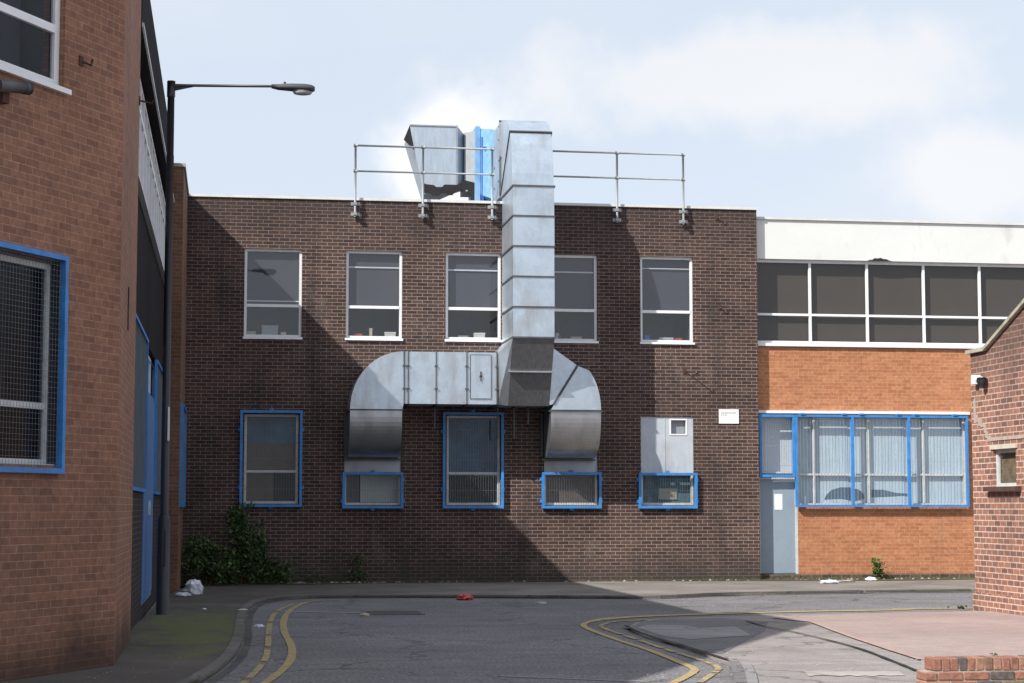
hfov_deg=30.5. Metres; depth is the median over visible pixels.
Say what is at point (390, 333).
storage box
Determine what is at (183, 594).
litter
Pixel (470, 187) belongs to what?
roof fan
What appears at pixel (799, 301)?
window
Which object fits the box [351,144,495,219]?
roof handrail
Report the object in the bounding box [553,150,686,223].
roof handrail
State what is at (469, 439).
window
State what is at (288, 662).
yellow line
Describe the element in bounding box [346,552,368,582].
weed
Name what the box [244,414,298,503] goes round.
window
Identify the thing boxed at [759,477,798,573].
door
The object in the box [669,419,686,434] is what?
window
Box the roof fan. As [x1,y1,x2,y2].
[404,124,494,200]
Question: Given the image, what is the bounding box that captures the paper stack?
[261,325,277,334]
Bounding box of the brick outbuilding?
[965,299,1023,615]
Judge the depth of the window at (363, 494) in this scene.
39.71 m
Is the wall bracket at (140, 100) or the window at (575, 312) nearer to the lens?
the wall bracket at (140, 100)
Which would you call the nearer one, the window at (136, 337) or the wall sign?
the window at (136, 337)
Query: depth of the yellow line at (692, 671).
26.09 m
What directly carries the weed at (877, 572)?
on the soil strip at (182, 584)
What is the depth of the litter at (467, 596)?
32.74 m
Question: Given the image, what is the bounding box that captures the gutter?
[206,592,938,682]
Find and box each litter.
[175,592,190,595]
[253,624,264,627]
[456,593,473,599]
[819,580,838,583]
[838,580,855,581]
[865,577,876,580]
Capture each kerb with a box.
[174,589,970,682]
[728,661,746,682]
[741,663,757,682]
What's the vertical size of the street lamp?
8.015 m
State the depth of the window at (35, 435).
18.04 m
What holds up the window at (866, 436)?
in the office wing
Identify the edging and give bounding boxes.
[812,622,921,658]
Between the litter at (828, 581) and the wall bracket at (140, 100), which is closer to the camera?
the wall bracket at (140, 100)
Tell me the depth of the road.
23.43 m
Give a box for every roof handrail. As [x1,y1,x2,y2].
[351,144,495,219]
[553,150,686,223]
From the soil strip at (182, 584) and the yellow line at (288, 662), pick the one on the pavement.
the soil strip at (182, 584)
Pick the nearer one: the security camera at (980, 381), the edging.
the edging
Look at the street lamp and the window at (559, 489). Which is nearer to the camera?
the street lamp
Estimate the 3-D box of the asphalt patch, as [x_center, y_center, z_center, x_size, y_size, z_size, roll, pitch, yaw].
[2.438,3.733,24.186,1.372,0.001,2.894,1,-5,-9]
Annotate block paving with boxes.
[770,611,1023,669]
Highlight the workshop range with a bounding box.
[130,0,188,630]
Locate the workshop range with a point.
(149, 312)
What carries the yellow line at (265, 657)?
on the road
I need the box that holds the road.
[145,587,972,682]
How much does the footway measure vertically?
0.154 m
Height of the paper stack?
0.224 m
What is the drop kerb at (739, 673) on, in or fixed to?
on the footway
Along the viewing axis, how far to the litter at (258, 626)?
25.33 m
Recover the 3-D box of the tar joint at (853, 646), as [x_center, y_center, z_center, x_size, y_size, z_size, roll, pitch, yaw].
[3.716,3.563,22.340,0.266,0.001,8.063,0,-5,-5]
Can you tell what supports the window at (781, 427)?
in the office wing
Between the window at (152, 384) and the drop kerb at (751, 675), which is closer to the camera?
the drop kerb at (751, 675)
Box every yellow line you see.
[239,604,293,682]
[260,600,324,682]
[580,608,972,682]
[599,619,722,681]
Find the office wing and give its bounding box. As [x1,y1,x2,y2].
[756,217,1023,578]
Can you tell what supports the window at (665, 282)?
in the brick building at (664, 485)
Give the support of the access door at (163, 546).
in the street lamp
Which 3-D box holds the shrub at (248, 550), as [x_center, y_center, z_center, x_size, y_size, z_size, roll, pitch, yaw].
[-5.216,4.096,38.291,1.572,1.874,0.950,-1,-5,10]
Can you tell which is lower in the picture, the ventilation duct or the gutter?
the gutter
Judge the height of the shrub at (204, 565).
1.161 m
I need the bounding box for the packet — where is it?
[658,337,673,339]
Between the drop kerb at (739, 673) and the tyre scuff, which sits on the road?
the tyre scuff
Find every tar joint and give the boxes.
[624,625,727,658]
[746,620,917,669]
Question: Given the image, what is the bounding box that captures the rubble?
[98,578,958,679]
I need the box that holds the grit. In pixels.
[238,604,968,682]
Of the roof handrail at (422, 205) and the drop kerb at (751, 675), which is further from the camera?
the roof handrail at (422, 205)
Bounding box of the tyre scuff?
[500,675,649,681]
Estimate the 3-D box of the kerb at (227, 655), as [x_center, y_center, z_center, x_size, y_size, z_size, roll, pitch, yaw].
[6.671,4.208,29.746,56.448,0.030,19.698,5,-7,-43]
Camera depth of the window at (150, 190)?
28.85 m
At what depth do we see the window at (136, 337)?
25.77 m
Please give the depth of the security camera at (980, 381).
29.04 m
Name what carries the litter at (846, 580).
on the pavement
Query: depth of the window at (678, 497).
40.46 m
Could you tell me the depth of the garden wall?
15.58 m
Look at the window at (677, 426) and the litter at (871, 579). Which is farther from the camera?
the window at (677, 426)
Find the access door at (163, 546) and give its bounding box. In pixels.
[161,529,165,566]
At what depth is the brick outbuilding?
28.58 m
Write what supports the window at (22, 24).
in the corner building at (69, 146)
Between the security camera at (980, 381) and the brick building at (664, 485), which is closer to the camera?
the security camera at (980, 381)
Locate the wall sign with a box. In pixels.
[719,409,738,423]
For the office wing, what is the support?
on the ground
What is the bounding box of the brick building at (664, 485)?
[182,194,760,586]
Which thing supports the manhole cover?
on the road
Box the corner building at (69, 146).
[0,0,140,681]
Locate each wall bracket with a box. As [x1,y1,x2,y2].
[79,55,92,66]
[139,96,153,104]
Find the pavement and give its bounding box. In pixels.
[0,579,974,682]
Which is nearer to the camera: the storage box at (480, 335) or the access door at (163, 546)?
the access door at (163, 546)
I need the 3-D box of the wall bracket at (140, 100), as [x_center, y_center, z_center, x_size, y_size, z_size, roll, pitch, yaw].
[-4.364,-2.869,22.393,0.179,0.100,0.062,1,-5,-16]
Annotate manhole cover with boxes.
[362,611,424,614]
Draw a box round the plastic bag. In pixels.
[182,579,203,593]
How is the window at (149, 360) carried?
in the workshop range
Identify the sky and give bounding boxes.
[150,0,1023,222]
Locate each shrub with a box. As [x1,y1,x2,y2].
[181,533,246,584]
[219,497,296,583]
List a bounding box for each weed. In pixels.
[298,570,327,582]
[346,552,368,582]
[870,556,886,578]
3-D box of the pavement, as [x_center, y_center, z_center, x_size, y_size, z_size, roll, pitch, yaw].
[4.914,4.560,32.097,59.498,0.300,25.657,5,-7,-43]
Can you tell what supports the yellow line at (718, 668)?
on the road
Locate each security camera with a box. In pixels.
[0,79,33,104]
[971,375,986,387]
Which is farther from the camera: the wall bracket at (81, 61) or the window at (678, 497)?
the window at (678, 497)
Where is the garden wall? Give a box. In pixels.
[916,655,1023,682]
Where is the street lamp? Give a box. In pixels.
[156,80,314,614]
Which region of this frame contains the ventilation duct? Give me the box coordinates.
[344,120,602,460]
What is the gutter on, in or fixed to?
on the road
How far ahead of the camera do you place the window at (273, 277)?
39.61 m
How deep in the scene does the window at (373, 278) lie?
39.93 m
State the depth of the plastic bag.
33.82 m
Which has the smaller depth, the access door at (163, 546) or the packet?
the access door at (163, 546)
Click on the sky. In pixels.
(841, 109)
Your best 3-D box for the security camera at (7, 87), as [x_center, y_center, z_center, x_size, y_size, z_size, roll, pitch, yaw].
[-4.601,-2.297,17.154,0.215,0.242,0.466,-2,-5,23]
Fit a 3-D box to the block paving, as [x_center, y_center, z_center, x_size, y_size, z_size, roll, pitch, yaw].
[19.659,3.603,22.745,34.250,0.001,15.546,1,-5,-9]
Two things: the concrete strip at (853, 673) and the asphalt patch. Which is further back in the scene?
the asphalt patch
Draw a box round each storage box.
[384,332,395,335]
[473,333,484,337]
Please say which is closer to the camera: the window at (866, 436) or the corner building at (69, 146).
the corner building at (69, 146)
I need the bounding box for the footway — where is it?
[628,611,962,682]
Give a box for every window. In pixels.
[0,0,71,95]
[0,254,53,464]
[133,337,140,474]
[138,79,165,282]
[139,361,154,450]
[140,353,150,392]
[243,248,301,339]
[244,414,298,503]
[345,251,402,340]
[345,475,400,504]
[445,253,501,341]
[447,416,499,504]
[545,475,596,504]
[554,255,598,342]
[640,256,694,344]
[641,475,692,504]
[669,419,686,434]
[757,259,1023,345]
[762,414,794,473]
[797,414,965,504]
[983,448,1021,491]
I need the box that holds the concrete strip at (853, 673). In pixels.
[804,670,903,675]
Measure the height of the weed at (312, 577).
0.273 m
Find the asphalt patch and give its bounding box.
[637,624,749,638]
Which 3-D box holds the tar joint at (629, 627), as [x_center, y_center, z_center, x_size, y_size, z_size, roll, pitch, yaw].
[1.846,3.572,22.438,0.136,0.001,5.722,1,-5,-7]
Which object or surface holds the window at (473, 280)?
in the brick building at (664, 485)
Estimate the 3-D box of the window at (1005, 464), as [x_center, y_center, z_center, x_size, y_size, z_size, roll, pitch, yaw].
[7.472,1.945,28.397,0.232,0.640,1.200,1,-5,-9]
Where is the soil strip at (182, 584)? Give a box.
[180,578,974,585]

